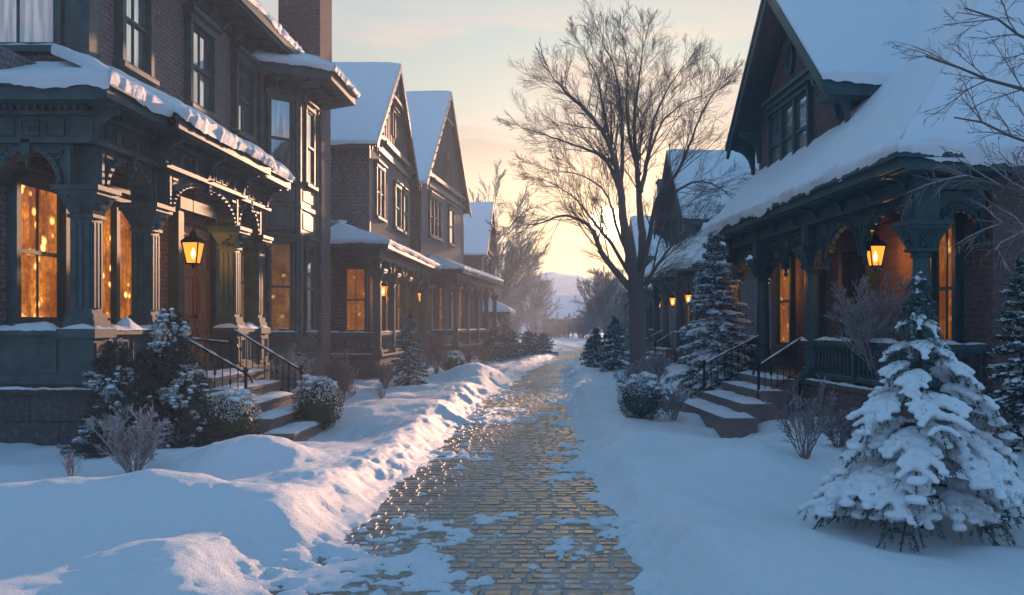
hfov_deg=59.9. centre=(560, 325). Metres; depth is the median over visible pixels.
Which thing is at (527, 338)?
fir tree
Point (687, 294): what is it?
porch lantern
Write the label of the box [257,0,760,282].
sky
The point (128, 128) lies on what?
brick house
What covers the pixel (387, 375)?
bare shrub
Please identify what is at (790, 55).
round window
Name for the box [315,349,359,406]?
bare shrub
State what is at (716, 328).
fir tree
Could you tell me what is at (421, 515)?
cobbled lane
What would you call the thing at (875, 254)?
porch lantern
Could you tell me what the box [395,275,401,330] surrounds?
porch column
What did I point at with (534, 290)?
frosted tree
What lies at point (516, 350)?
fir tree
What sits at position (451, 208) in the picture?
window
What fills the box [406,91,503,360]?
gabled house
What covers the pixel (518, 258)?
frosted tree
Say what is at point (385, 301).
porch column
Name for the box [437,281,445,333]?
window
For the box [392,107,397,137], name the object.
window
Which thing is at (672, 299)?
porch lantern
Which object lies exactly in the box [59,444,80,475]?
bare shrub
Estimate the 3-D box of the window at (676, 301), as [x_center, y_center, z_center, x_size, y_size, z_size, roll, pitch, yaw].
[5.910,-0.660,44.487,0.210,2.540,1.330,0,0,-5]
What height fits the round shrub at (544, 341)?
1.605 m
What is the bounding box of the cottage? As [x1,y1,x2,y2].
[540,296,583,332]
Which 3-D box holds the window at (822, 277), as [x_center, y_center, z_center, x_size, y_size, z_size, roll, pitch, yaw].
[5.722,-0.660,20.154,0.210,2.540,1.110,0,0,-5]
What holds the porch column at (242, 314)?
in the brick house at (128, 128)
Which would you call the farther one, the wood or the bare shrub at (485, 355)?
the wood
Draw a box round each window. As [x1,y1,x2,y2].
[0,0,64,53]
[3,161,69,327]
[103,185,132,324]
[112,0,159,85]
[182,3,221,122]
[229,43,259,145]
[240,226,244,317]
[265,232,298,335]
[266,86,298,184]
[303,99,318,191]
[303,236,318,335]
[341,261,367,331]
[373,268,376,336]
[374,159,387,222]
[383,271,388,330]
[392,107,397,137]
[392,179,403,231]
[395,111,400,140]
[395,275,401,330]
[401,187,410,236]
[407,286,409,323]
[428,190,443,241]
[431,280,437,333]
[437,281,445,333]
[444,152,448,175]
[447,155,451,177]
[447,203,456,247]
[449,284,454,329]
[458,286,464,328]
[484,260,488,272]
[671,213,685,244]
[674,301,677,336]
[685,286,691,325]
[763,80,812,167]
[771,246,796,350]
[785,42,795,73]
[799,243,824,352]
[930,211,965,363]
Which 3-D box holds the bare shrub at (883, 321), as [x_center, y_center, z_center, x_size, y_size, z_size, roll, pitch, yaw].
[5.346,-0.004,14.825,1.722,2.220,1.666,0,0,-33]
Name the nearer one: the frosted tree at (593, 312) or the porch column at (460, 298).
the porch column at (460, 298)
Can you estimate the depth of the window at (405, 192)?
39.36 m
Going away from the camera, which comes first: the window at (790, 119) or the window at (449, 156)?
the window at (790, 119)
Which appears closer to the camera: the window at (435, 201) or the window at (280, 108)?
the window at (280, 108)
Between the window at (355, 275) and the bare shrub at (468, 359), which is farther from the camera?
the bare shrub at (468, 359)
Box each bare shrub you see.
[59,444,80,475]
[81,403,170,472]
[268,344,314,397]
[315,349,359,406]
[373,361,393,387]
[375,383,385,398]
[419,332,454,373]
[458,346,478,363]
[471,341,496,364]
[613,362,649,383]
[634,347,675,381]
[656,381,690,420]
[760,373,838,458]
[816,407,862,447]
[821,262,911,386]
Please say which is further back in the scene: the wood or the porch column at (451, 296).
the wood
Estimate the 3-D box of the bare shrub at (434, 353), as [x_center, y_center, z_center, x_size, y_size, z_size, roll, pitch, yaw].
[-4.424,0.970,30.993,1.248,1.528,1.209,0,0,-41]
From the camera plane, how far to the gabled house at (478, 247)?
59.65 m
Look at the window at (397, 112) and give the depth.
37.00 m
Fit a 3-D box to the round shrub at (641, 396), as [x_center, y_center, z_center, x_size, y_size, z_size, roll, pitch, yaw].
[1.610,1.444,17.898,1.056,1.070,0.995,0,0,0]
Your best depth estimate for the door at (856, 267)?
17.90 m
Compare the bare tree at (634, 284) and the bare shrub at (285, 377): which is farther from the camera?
the bare tree at (634, 284)
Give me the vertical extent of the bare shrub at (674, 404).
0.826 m
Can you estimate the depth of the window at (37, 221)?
13.77 m
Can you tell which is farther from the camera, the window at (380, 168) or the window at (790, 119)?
the window at (380, 168)
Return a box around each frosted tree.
[468,159,548,300]
[489,229,554,327]
[495,229,546,342]
[496,240,558,328]
[510,270,562,331]
[510,274,553,333]
[569,267,627,345]
[575,281,628,345]
[578,278,620,324]
[584,276,619,325]
[588,265,625,344]
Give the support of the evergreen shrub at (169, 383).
on the snow ground
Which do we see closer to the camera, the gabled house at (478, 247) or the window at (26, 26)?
the window at (26, 26)
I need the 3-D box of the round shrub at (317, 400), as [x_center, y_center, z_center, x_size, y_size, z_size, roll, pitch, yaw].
[-4.415,1.441,16.098,0.944,1.118,0.934,0,0,40]
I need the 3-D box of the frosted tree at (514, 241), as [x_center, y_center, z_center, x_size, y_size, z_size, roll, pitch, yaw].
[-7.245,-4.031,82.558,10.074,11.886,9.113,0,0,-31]
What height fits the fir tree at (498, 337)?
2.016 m
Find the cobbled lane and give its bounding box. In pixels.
[269,349,643,594]
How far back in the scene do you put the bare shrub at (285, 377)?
18.20 m
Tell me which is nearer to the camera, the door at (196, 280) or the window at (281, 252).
the door at (196, 280)
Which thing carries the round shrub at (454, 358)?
on the snow ground
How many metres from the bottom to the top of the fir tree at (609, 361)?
2.368 m
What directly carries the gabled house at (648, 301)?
on the snow ground
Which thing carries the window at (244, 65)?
in the brick house at (128, 128)
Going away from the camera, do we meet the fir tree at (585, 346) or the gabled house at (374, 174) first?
the gabled house at (374, 174)
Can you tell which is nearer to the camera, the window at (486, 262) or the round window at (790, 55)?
the round window at (790, 55)
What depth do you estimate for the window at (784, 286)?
22.18 m
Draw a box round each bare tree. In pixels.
[486,0,757,373]
[884,0,1023,274]
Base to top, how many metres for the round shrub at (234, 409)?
0.965 m
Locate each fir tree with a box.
[388,313,430,386]
[479,326,512,361]
[496,329,528,359]
[518,330,543,354]
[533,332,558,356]
[579,335,592,361]
[580,328,605,366]
[592,315,628,371]
[663,230,756,400]
[981,258,1023,451]
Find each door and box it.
[184,226,209,362]
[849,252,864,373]
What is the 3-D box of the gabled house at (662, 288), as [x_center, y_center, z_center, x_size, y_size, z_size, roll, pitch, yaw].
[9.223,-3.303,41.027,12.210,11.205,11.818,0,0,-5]
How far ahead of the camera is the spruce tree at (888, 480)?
7.51 m
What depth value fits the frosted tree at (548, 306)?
96.68 m
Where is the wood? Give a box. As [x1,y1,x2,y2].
[496,284,623,338]
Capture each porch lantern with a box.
[180,192,205,268]
[381,280,388,298]
[669,283,675,307]
[684,275,692,305]
[866,219,900,271]
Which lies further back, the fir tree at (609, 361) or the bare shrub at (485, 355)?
the bare shrub at (485, 355)
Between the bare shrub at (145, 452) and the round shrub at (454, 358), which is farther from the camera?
the round shrub at (454, 358)
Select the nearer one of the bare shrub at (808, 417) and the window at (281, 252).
the bare shrub at (808, 417)
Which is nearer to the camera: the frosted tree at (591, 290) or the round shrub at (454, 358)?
the round shrub at (454, 358)
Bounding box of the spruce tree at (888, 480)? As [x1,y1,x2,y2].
[796,260,1023,551]
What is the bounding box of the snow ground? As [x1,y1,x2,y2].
[0,332,1023,594]
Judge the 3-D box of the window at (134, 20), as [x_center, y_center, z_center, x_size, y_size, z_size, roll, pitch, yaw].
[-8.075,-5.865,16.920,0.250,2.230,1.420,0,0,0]
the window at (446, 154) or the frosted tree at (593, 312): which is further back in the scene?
the frosted tree at (593, 312)
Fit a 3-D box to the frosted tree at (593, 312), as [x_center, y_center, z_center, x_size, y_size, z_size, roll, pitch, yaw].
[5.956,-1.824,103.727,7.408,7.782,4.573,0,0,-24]
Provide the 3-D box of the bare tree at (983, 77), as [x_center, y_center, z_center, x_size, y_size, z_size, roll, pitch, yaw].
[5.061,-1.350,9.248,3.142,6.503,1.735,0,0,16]
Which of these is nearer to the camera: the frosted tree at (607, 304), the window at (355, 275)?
the window at (355, 275)
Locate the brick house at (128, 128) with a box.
[0,0,359,445]
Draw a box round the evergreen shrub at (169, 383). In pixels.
[56,308,238,458]
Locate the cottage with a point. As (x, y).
(567, 308)
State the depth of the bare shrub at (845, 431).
12.22 m
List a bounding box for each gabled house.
[330,62,441,379]
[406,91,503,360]
[464,202,515,347]
[609,179,674,350]
[626,149,770,364]
[680,0,1023,439]
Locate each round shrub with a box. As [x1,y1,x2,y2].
[198,388,262,441]
[289,374,344,431]
[440,350,464,370]
[615,371,667,420]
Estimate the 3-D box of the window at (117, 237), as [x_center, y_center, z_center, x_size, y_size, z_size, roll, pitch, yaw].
[-8.075,-1.210,16.150,0.250,2.540,1.920,0,0,0]
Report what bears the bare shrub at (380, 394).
on the snow ground
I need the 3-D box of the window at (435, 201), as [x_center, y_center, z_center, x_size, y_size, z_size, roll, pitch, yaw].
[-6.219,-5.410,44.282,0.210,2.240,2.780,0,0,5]
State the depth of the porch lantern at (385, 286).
32.10 m
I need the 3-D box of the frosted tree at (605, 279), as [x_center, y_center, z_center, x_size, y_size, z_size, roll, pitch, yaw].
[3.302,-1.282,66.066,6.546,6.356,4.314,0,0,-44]
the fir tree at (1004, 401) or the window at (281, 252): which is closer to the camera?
the fir tree at (1004, 401)
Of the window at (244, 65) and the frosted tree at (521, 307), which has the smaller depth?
the window at (244, 65)
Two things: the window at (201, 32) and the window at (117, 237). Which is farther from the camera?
the window at (201, 32)
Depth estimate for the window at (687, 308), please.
42.82 m
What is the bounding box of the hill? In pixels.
[495,271,620,331]
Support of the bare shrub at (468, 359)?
on the snow ground
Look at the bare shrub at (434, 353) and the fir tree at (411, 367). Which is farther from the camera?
the bare shrub at (434, 353)
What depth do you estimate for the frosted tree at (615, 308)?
56.98 m
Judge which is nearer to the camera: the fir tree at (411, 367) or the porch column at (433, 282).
the fir tree at (411, 367)
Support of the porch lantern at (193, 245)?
hanging from the brick house at (128, 128)
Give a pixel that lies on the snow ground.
(696, 504)
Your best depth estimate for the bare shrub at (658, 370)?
26.91 m
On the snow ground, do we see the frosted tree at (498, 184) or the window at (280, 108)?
the frosted tree at (498, 184)
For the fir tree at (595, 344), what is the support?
on the snow ground
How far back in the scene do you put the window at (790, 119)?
20.88 m
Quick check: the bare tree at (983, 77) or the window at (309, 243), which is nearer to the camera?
the bare tree at (983, 77)
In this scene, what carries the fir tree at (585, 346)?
on the snow ground
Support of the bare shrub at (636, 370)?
on the snow ground
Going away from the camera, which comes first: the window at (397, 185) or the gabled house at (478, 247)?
the window at (397, 185)
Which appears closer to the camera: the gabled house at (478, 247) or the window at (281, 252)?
the window at (281, 252)
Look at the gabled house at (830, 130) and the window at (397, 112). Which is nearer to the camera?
the gabled house at (830, 130)
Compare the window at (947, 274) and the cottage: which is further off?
the cottage
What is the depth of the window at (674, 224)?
43.56 m
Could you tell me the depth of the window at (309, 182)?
25.93 m

